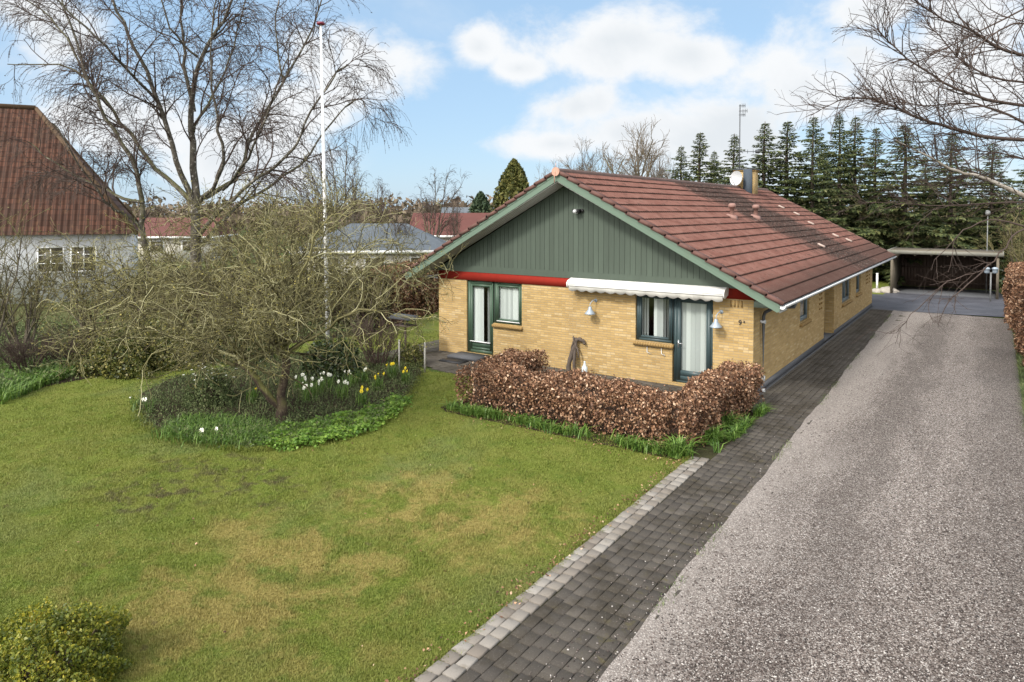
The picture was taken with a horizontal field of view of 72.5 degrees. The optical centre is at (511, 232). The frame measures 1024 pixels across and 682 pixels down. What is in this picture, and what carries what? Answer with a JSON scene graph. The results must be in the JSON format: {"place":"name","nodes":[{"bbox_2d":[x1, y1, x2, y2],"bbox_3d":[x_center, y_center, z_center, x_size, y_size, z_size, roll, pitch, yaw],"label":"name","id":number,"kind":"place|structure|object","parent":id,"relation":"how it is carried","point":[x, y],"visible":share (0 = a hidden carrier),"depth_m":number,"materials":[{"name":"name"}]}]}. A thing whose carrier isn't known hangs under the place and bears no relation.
{"place":"outdoors","nodes":[
{"label":"outdoors","id":0,"kind":"place"},
{"bbox_2d":[0,324,376,400],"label":"border soil","id":1,"kind":"structure","parent":0,"point":[80,378],"depth_m":23.57,"materials":[{"name":"brown soil"}]},
{"bbox_2d":[0,199,69,334],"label":"bare shrub","id":2,"kind":"object","parent":1,"relation":"on","point":[2,302],"visible":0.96,"depth_m":19.60,"materials":[{"name":"brown plant"}]},
{"bbox_2d":[0,222,71,353],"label":"bare shrub","id":3,"kind":"object","parent":1,"relation":"on","point":[30,313],"visible":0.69,"depth_m":21.51,"materials":[{"name":"brown plant"}]},
{"bbox_2d":[0,322,73,373],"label":"barberry bush","id":4,"kind":"object","parent":1,"relation":"on","point":[18,358],"visible":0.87,"depth_m":18.73,"materials":[{"name":"plant"}]},
{"bbox_2d":[0,355,87,403],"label":"border grass","id":5,"kind":"structure","parent":1,"relation":"on","point":[13,390],"depth_m":17.88,"materials":[{"name":"green plant"}]},
{"bbox_2d":[30,326,98,367],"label":"barberry bush","id":6,"kind":"object","parent":1,"relation":"on","point":[59,355],"visible":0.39,"depth_m":19.53,"materials":[{"name":"plant"}]},
{"bbox_2d":[33,225,142,331],"bbox_3d":[-15.105,1.769,24.799,3.873,4.013,3.075,1,2,37],"label":"bare shrub","id":7,"kind":"object","parent":1,"relation":"on","point":[76,291],"visible":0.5,"depth_m":24.31,"materials":[{"name":"brown plant"}]},
{"bbox_2d":[66,319,156,379],"bbox_3d":[-11.041,3.188,19.565,3.602,1.567,2.076,1,2,35],"label":"ivy mound","id":8,"kind":"object","parent":1,"relation":"on","point":[136,359],"visible":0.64,"depth_m":19.02,"materials":[{"name":"green plant"}]},
{"bbox_2d":[89,246,210,336],"bbox_3d":[-11.988,2.131,23.233,3.587,3.379,4.518,-1,2,-32],"label":"bare shrub","id":9,"kind":"object","parent":1,"relation":"on","point":[125,303],"visible":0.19,"depth_m":23.36,"materials":[{"name":"brown plant"}]},
{"bbox_2d":[121,307,207,371],"bbox_3d":[-10.058,3.072,20.522,3.356,1.721,2.219,1,2,35],"label":"ivy mound","id":10,"kind":"object","parent":1,"relation":"on","point":[155,357],"visible":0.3,"depth_m":19.86,"materials":[{"name":"green plant"}]},
{"bbox_2d":[0,312,378,397],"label":"undergrowth","id":11,"kind":"object","parent":1,"relation":"on","point":[35,338],"visible":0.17,"depth_m":22.84,"materials":[{"name":"green plant"}]},
{"bbox_2d":[143,203,304,328],"bbox_3d":[-10.216,1.335,25.265,5.487,4.858,4.356,1,2,29],"label":"bare shrub","id":12,"kind":"object","parent":1,"relation":"on","point":[216,261],"visible":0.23,"depth_m":25.19,"materials":[{"name":"brown plant"}]},
{"bbox_2d":[116,268,391,330],"bbox_3d":[-9.906,2.508,27.086,10.436,2.448,1.994,0,2,0],"label":"privet hedge","id":13,"kind":"object","parent":1,"relation":"on","point":[360,313],"visible":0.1,"depth_m":26.78,"materials":[{"name":"green plant"}]},
{"bbox_2d":[204,184,340,325],"bbox_3d":[-9.019,0.941,26.479,4.841,5.576,3.843,-1,2,-20],"label":"bare shrub","id":14,"kind":"object","parent":1,"relation":"on","point":[274,239],"visible":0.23,"depth_m":26.20,"materials":[{"name":"brown plant"}]},
{"bbox_2d":[307,231,419,334],"bbox_3d":[-5.439,1.840,25.919,3.587,3.802,4.518,0,2,4],"label":"bare shrub","id":15,"kind":"object","parent":1,"relation":"on","point":[372,302],"visible":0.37,"depth_m":25.33,"materials":[{"name":"brown plant"}]},
{"bbox_2d":[130,346,426,450],"bbox_3d":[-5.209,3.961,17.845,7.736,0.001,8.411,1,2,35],"label":"flower bed","id":16,"kind":"object","parent":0,"point":[268,406],"visible":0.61,"depth_m":16.67,"materials":[{"name":"green plant"}]},
{"bbox_2d":[182,363,237,407],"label":"flowering shrub","id":17,"kind":"object","parent":16,"relation":"on","point":[213,388],"visible":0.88,"depth_m":16.26,"materials":[{"name":"green plant"}]},
{"bbox_2d":[147,410,292,451],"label":"grass tufts","id":18,"kind":"object","parent":16,"relation":"on","point":[202,420],"visible":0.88,"depth_m":13.98,"materials":[{"name":"green plant"}]},
{"bbox_2d":[0,151,466,422],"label":"apple tree","id":19,"kind":"object","parent":16,"relation":"on","point":[278,339],"visible":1,"depth_m":14.71,"materials":[{"name":"brown plant"}]},
{"bbox_2d":[293,383,317,400],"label":"daffodil clump","id":20,"kind":"object","parent":16,"relation":"on","point":[307,393],"visible":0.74,"depth_m":16.55,"materials":[{"name":"green plant"}]},
{"bbox_2d":[301,377,331,396],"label":"daffodil clump","id":21,"kind":"object","parent":16,"relation":"on","point":[319,386],"visible":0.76,"depth_m":17.14,"materials":[{"name":"green plant"}]},
{"bbox_2d":[300,334,362,380],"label":"evergreen shrub","id":22,"kind":"object","parent":16,"relation":"on","point":[335,369],"visible":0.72,"depth_m":18.79,"materials":[{"name":"green plant"}]},
{"bbox_2d":[250,392,413,451],"bbox_3d":[-3.459,3.989,14.869,2.078,0.248,4.360,1,2,35],"label":"ground cover","id":23,"kind":"object","parent":16,"relation":"on","point":[323,438],"visible":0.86,"depth_m":14.25,"materials":[{"name":"green plant"}]},
{"bbox_2d":[333,380,351,398],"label":"daffodil clump","id":24,"kind":"object","parent":16,"relation":"on","point":[344,387],"visible":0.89,"depth_m":16.86,"materials":[{"name":"green plant"}]},
{"bbox_2d":[353,386,370,404],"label":"daffodil clump","id":25,"kind":"object","parent":16,"relation":"on","point":[362,400],"visible":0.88,"depth_m":16.19,"materials":[{"name":"green plant"}]},
{"bbox_2d":[337,305,414,366],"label":"barberry bush","id":26,"kind":"object","parent":16,"relation":"on","point":[380,335],"visible":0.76,"depth_m":20.32,"materials":[{"name":"brown plant"}]},
{"bbox_2d":[395,339,427,367],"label":"evergreen shrub","id":27,"kind":"object","parent":16,"relation":"on","point":[405,354],"visible":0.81,"depth_m":20.21,"materials":[{"name":"green plant"}]},
{"bbox_2d":[0,310,691,681],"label":"lawn","id":28,"kind":"structure","parent":0,"point":[432,326],"depth_m":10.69,"materials":[{"name":"green plant"}]},
{"bbox_2d":[0,596,133,681],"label":"box shrub","id":29,"kind":"object","parent":28,"relation":"on","point":[58,628],"visible":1,"depth_m":6.57,"materials":[{"name":"green plant"}]},
{"bbox_2d":[0,0,416,282],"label":"birch tree","id":30,"kind":"object","parent":28,"relation":"on","point":[85,63],"visible":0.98,"depth_m":29.66,"materials":[{"name":"brown plant"}]},
{"bbox_2d":[206,324,273,365],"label":"evergreen shrub","id":31,"kind":"object","parent":28,"relation":"on","point":[239,345],"visible":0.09,"depth_m":20.64,"materials":[{"name":"green plant"}]},
{"bbox_2d":[316,21,330,338],"bbox_3d":[-5.650,-1.206,20.976,0.415,10.167,0.244,1,2,35],"label":"flagpole","id":32,"kind":"object","parent":28,"relation":"on","point":[320,23],"visible":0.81,"depth_m":20.92,"materials":[{"name":"metal"}]},
{"bbox_2d":[65,417,686,681],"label":"fallen leaves","id":33,"kind":"object","parent":28,"relation":"on","point":[386,680],"visible":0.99,"depth_m":9.36,"materials":[{"name":"brown plant"}]},
{"bbox_2d":[372,191,417,237],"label":"bare birch","id":34,"kind":"object","parent":28,"relation":"on","point":[395,226],"visible":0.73,"depth_m":41.83,"materials":[{"name":"brown plant"}]},
{"bbox_2d":[361,254,438,325],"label":"beech hedge","id":35,"kind":"object","parent":28,"relation":"on","point":[419,300],"visible":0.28,"depth_m":29.29,"materials":[{"name":"brown plant"}]},
{"bbox_2d":[442,193,463,240],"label":"bare birch","id":36,"kind":"object","parent":28,"relation":"on","point":[456,232],"visible":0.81,"depth_m":43.56,"materials":[{"name":"brown plant"}]},
{"bbox_2d":[1,214,1004,372],"bbox_3d":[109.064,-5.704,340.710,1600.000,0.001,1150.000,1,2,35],"label":"ground","id":37,"kind":"structure","parent":0,"point":[184,266],"depth_m":33.81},
{"bbox_2d":[0,103,145,303],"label":"white house","id":38,"kind":"structure","parent":37,"relation":"on","point":[64,219],"depth_m":35.44,"materials":[{"name":"tile"}]},
{"bbox_2d":[37,246,64,272],"bbox_3d":[-22.807,1.370,34.544,1.150,1.300,0.050,-1,2,-26],"label":"window","id":39,"kind":"structure","parent":38,"relation":"in","point":[39,255],"depth_m":34.52,"materials":[{"name":"white paint"}]},
{"bbox_2d":[70,246,96,271],"bbox_3d":[-21.553,1.352,35.153,1.150,1.300,0.050,-1,2,-26],"label":"window","id":40,"kind":"structure","parent":38,"relation":"in","point":[82,253],"depth_m":35.14,"materials":[{"name":"white paint"}]},
{"bbox_2d":[137,218,237,261],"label":"red roof house","id":41,"kind":"structure","parent":37,"relation":"on","point":[162,230],"depth_m":62.51,"materials":[{"name":"white paint"}]},
{"bbox_2d":[297,147,349,236],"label":"bare birch","id":42,"kind":"object","parent":37,"relation":"on","point":[311,201],"visible":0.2,"depth_m":45.98,"materials":[{"name":"brown plant"}]},
{"bbox_2d":[302,133,369,225],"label":"bare birch","id":43,"kind":"object","parent":37,"relation":"on","point":[352,179],"visible":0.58,"depth_m":44.17,"materials":[{"name":"brown plant"}]},
{"bbox_2d":[289,223,446,284],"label":"grey roof house","id":44,"kind":"structure","parent":37,"relation":"on","point":[434,242],"depth_m":40.96,"materials":[{"name":"stone"}]},
{"bbox_2d":[364,177,396,222],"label":"bare birch","id":45,"kind":"object","parent":37,"relation":"on","point":[381,193],"visible":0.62,"depth_m":50.38,"materials":[{"name":"brown plant"}]},
{"bbox_2d":[408,167,471,237],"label":"bare birch","id":46,"kind":"object","parent":37,"relation":"on","point":[439,229],"visible":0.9,"depth_m":47.85,"materials":[{"name":"brown plant"}]},
{"bbox_2d":[409,213,488,240],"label":"red roof house","id":47,"kind":"structure","parent":37,"relation":"on","point":[467,220],"depth_m":63.83,"materials":[{"name":"red tile"}]},
{"bbox_2d":[441,207,493,212],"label":"grey roof house","id":48,"kind":"structure","parent":37,"relation":"on","point":[465,210],"depth_m":87.56,"materials":[{"name":"stone"}]},
{"bbox_2d":[468,191,490,212],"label":"pine tree","id":49,"kind":"object","parent":37,"relation":"on","point":[481,203],"visible":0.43,"depth_m":67.40,"materials":[{"name":"green plant"}]},
{"bbox_2d":[489,157,528,211],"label":"cypress tree","id":50,"kind":"object","parent":37,"relation":"on","point":[513,181],"visible":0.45,"depth_m":54.21,"materials":[{"name":"green plant"}]},
{"bbox_2d":[121,192,1023,238],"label":"wood","id":51,"kind":"object","parent":37,"relation":"on","point":[185,207],"visible":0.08,"depth_m":124.82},
{"bbox_2d":[557,136,632,173],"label":"bare tree","id":52,"kind":"object","parent":37,"relation":"on","point":[607,170],"visible":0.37,"depth_m":66.03,"materials":[{"name":"grey plant"}]},
{"bbox_2d":[586,115,669,177],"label":"bare tree","id":53,"kind":"object","parent":37,"relation":"on","point":[645,154],"visible":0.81,"depth_m":59.79,"materials":[{"name":"brown plant"}]},
{"bbox_2d":[402,104,896,396],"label":"brick house","id":54,"kind":"structure","parent":37,"relation":"on","point":[665,281],"depth_m":19.77,"materials":[{"name":"brick"}]},
{"bbox_2d":[468,280,494,354],"bbox_3d":[-0.911,2.629,21.667,1.050,2.257,0.304,1,2,35],"label":"terrace door","id":55,"kind":"structure","parent":54,"relation":"in","point":[476,343],"depth_m":21.72,"materials":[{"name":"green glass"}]},
{"bbox_2d":[492,282,522,330],"bbox_3d":[-0.106,2.209,20.982,1.081,1.377,0.248,1,2,35],"label":"window","id":56,"kind":"structure","parent":54,"relation":"in","point":[508,296],"depth_m":21.07,"materials":[{"name":"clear glass"}]},
{"bbox_2d":[633,295,673,355],"bbox_3d":[3.747,2.397,18.347,1.100,1.594,0.309,1,2,35],"label":"window","id":57,"kind":"structure","parent":54,"relation":"in","point":[642,305],"depth_m":18.37,"materials":[{"name":"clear glass"}]},
{"bbox_2d":[674,297,712,382],"bbox_3d":[4.621,2.746,17.755,1.038,2.257,0.198,1,2,35],"label":"terrace door","id":58,"kind":"structure","parent":54,"relation":"in","point":[689,333],"depth_m":17.84,"materials":[{"name":"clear glass"}]},
{"bbox_2d":[800,299,811,326],"bbox_3d":[8.865,2.242,21.376,0.361,1.148,1.298,1,2,35],"label":"window","id":59,"kind":"structure","parent":54,"relation":"in","point":[804,316],"depth_m":21.56,"materials":[{"name":"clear glass"}]},
{"bbox_2d":[842,280,852,306],"bbox_3d":[12.967,2.150,27.282,0.362,1.318,1.920,1,2,35],"label":"window","id":60,"kind":"structure","parent":54,"relation":"in","point":[844,297],"depth_m":27.28,"materials":[{"name":"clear glass"}]},
{"bbox_2d":[649,142,678,178],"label":"bare tree","id":61,"kind":"object","parent":37,"relation":"on","point":[668,172],"visible":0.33,"depth_m":63.33,"materials":[{"name":"grey plant"}]},
{"bbox_2d":[803,144,849,213],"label":"spruce tree","id":62,"kind":"object","parent":37,"relation":"on","point":[823,174],"visible":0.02,"depth_m":52.82,"materials":[{"name":"green plant"}]},
{"bbox_2d":[774,0,1023,356],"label":"birch tree","id":63,"kind":"object","parent":37,"relation":"on","point":[971,73],"visible":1,"depth_m":13.43,"materials":[{"name":"brown plant"}]},
{"bbox_2d":[900,156,947,222],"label":"spruce tree","id":64,"kind":"object","parent":37,"relation":"on","point":[922,168],"visible":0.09,"depth_m":51.86,"materials":[{"name":"green plant"}]},
{"bbox_2d":[870,191,982,248],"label":"bare thicket","id":65,"kind":"object","parent":37,"relation":"on","point":[892,227],"visible":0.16,"depth_m":44.39,"materials":[{"name":"brown plant"}]},
{"bbox_2d":[881,131,1023,249],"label":"spruce tree","id":66,"kind":"object","parent":37,"relation":"on","point":[949,228],"visible":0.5,"depth_m":42.51,"materials":[{"name":"green plant"}]},
{"bbox_2d":[919,185,1013,248],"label":"bare thicket","id":67,"kind":"object","parent":37,"relation":"on","point":[972,223],"visible":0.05,"depth_m":44.73,"materials":[{"name":"brown plant"}]},
{"bbox_2d":[928,144,1023,277],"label":"spruce tree","id":68,"kind":"object","parent":37,"relation":"on","point":[981,211],"visible":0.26,"depth_m":42.69,"materials":[{"name":"green plant"}]},
{"bbox_2d":[970,208,1023,274],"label":"bare thicket","id":69,"kind":"object","parent":37,"relation":"on","point":[1011,245],"visible":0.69,"depth_m":36.70,"materials":[{"name":"brown plant"}]},
{"bbox_2d":[974,210,1023,287],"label":"evergreen bush","id":70,"kind":"object","parent":37,"relation":"on","point":[1001,278],"visible":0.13,"depth_m":41.73,"materials":[{"name":"green plant"}]},
{"bbox_2d":[996,169,1023,279],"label":"spruce tree","id":71,"kind":"object","parent":37,"relation":"on","point":[1020,181],"visible":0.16,"depth_m":43.11,"materials":[{"name":"green plant"}]},
{"bbox_2d":[0,0,1023,212],"label":"sky","id":72,"kind":"structure","parent":0,"point":[485,84],"materials":[{"name":"blue"}]},
{"bbox_2d":[441,397,698,459],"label":"front hedge soil","id":73,"kind":"structure","parent":0,"point":[546,422],"depth_m":14.12,"materials":[{"name":"brown soil"}]},
{"bbox_2d":[440,397,776,457],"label":"hedge foot plants","id":74,"kind":"object","parent":73,"relation":"on","point":[534,422],"visible":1,"depth_m":14.23,"materials":[{"name":"green plant"}]},
{"bbox_2d":[453,346,765,447],"bbox_3d":[2.301,3.432,16.030,6.258,1.209,4.581,1,2,35],"label":"beech hedge","id":75,"kind":"object","parent":73,"relation":"on","point":[510,380],"visible":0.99,"depth_m":14.49,"materials":[{"name":"brown plant"}]},
{"bbox_2d":[637,432,715,458],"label":"daylily clump","id":76,"kind":"object","parent":73,"relation":"on","point":[680,448],"visible":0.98,"depth_m":12.78,"materials":[{"name":"green plant"}]},
{"bbox_2d":[381,309,892,681],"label":"paver path","id":77,"kind":"structure","parent":0,"point":[700,491],"depth_m":9.27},
{"bbox_2d":[388,313,421,348],"bbox_3d":[-3.313,3.206,21.706,0.920,1.300,0.680,1,2,35],"label":"bird table","id":78,"kind":"object","parent":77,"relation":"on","point":[407,324],"visible":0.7,"depth_m":21.63,"materials":[{"name":"grey wood"}]},
{"bbox_2d":[438,358,468,363],"bbox_3d":[-1.748,3.849,20.876,0.800,0.024,0.450,1,2,35],"label":"doormat","id":79,"kind":"object","parent":77,"relation":"on","point":[454,361],"visible":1,"depth_m":20.87,"materials":[{"name":"black plastic"}]},
{"bbox_2d":[447,351,489,361],"bbox_3d":[-1.336,3.806,21.380,1.100,0.079,0.690,1,2,35],"label":"door step","id":80,"kind":"object","parent":77,"relation":"on","point":[468,356],"depth_m":21.28,"materials":[{"name":"grey concrete"}]},
{"bbox_2d":[566,336,585,371],"bbox_3d":[1.771,3.417,19.471,0.550,1.022,0.267,0,2,-5],"label":"driftwood","id":81,"kind":"object","parent":77,"relation":"on","point":[572,355],"visible":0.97,"depth_m":19.45,"materials":[{"name":"grey wood"}]},
{"bbox_2d":[410,315,905,681],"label":"path bedding","id":82,"kind":"object","parent":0,"point":[705,451],"visible":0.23,"depth_m":12.95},
{"bbox_2d":[413,456,708,681],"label":"path border","id":83,"kind":"object","parent":82,"relation":"on","point":[474,649],"visible":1,"depth_m":8.30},
{"bbox_2d":[697,422,748,445],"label":"daylily clump","id":84,"kind":"object","parent":82,"relation":"on","point":[716,438],"visible":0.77,"depth_m":13.44,"materials":[{"name":"green plant"}]},
{"bbox_2d":[717,410,750,430],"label":"daylily clump","id":85,"kind":"object","parent":82,"relation":"on","point":[727,419],"visible":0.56,"depth_m":14.38,"materials":[{"name":"green plant"}]},
{"bbox_2d":[515,310,1023,681],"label":"gravel driveway","id":86,"kind":"structure","parent":0,"point":[995,390],"depth_m":9.74,"materials":[{"name":"grey gravel"}]},
{"bbox_2d":[648,314,1023,612],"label":"weeds","id":87,"kind":"object","parent":86,"relation":"on","point":[1019,359],"visible":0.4,"depth_m":17.60,"materials":[{"name":"green plant"}]},
{"bbox_2d":[872,278,901,294],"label":"back lawn","id":88,"kind":"structure","parent":0,"point":[883,282],"depth_m":42.91,"materials":[{"name":"green plant"}]},
{"bbox_2d":[664,147,694,180],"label":"spruce tree","id":89,"kind":"object","parent":88,"relation":"on","point":[675,172],"visible":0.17,"depth_m":51.76,"materials":[{"name":"green plant"}]},
{"bbox_2d":[679,132,724,182],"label":"spruce tree","id":90,"kind":"object","parent":88,"relation":"on","point":[700,157],"visible":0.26,"depth_m":49.79,"materials":[{"name":"green plant"}]},
{"bbox_2d":[702,150,723,183],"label":"spruce tree","id":91,"kind":"object","parent":88,"relation":"on","point":[714,160],"visible":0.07,"depth_m":52.84,"materials":[{"name":"green plant"}]},
{"bbox_2d":[708,133,759,184],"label":"spruce tree","id":92,"kind":"object","parent":88,"relation":"on","point":[734,165],"visible":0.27,"depth_m":49.75,"materials":[{"name":"green plant"}]},
{"bbox_2d":[713,123,816,208],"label":"spruce tree","id":93,"kind":"object","parent":88,"relation":"on","point":[759,161],"visible":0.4,"depth_m":45.63,"materials":[{"name":"green plant"}]},
{"bbox_2d":[758,121,851,231],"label":"spruce tree","id":94,"kind":"object","parent":88,"relation":"on","point":[786,159],"visible":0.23,"depth_m":45.66,"materials":[{"name":"green plant"}]},
{"bbox_2d":[774,115,877,232],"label":"spruce tree","id":95,"kind":"object","parent":88,"relation":"on","point":[816,143],"visible":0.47,"depth_m":44.56,"materials":[{"name":"green plant"}]},
{"bbox_2d":[809,112,905,237],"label":"spruce tree","id":96,"kind":"object","parent":88,"relation":"on","point":[840,157],"visible":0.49,"depth_m":45.53,"materials":[{"name":"green plant"}]},
{"bbox_2d":[817,115,919,242],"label":"spruce tree","id":97,"kind":"object","parent":88,"relation":"on","point":[860,154],"visible":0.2,"depth_m":47.66,"materials":[{"name":"green plant"}]},
{"bbox_2d":[836,195,923,242],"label":"bare thicket","id":98,"kind":"object","parent":88,"relation":"on","point":[866,219],"visible":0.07,"depth_m":44.92,"materials":[{"name":"brown plant"}]},
{"bbox_2d":[832,127,930,280],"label":"spruce tree","id":99,"kind":"object","parent":88,"relation":"on","point":[875,238],"visible":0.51,"depth_m":44.72,"materials":[{"name":"green plant"}]},
{"bbox_2d":[849,205,943,247],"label":"bare thicket","id":100,"kind":"object","parent":88,"relation":"on","point":[869,226],"visible":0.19,"depth_m":43.66,"materials":[{"name":"brown plant"}]},
{"bbox_2d":[846,125,983,285],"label":"spruce tree","id":101,"kind":"object","parent":88,"relation":"on","point":[901,242],"visible":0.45,"depth_m":43.41,"materials":[{"name":"green plant"}]},
{"bbox_2d":[871,292,1004,316],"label":"asphalt yard","id":102,"kind":"structure","parent":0,"point":[995,307],"depth_m":33.50,"materials":[{"name":"grey asphalt"}]},
{"bbox_2d":[888,246,1003,298],"bbox_3d":[23.931,2.155,38.569,5.250,2.390,4.620,1,2,35],"label":"carport","id":103,"kind":"object","parent":102,"relation":"on","point":[900,266],"visible":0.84,"depth_m":39.60,"materials":[{"name":"brown wood"}]},
{"bbox_2d":[983,267,997,301],"bbox_3d":[23.716,2.599,34.593,0.713,1.740,0.312,0,2,4],"label":"garden lamp","id":104,"kind":"object","parent":102,"relation":"on","point":[994,270],"visible":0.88,"depth_m":34.55,"materials":[{"name":"white metal"}]},
{"label":"hedge soil","id":105,"kind":"structure","parent":0,"visible":0},
{"bbox_2d":[1001,261,1023,366],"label":"beech hedge","id":106,"kind":"object","parent":105,"relation":"on","point":[1012,290],"visible":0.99,"depth_m":24.40,"materials":[{"name":"brown plant"}]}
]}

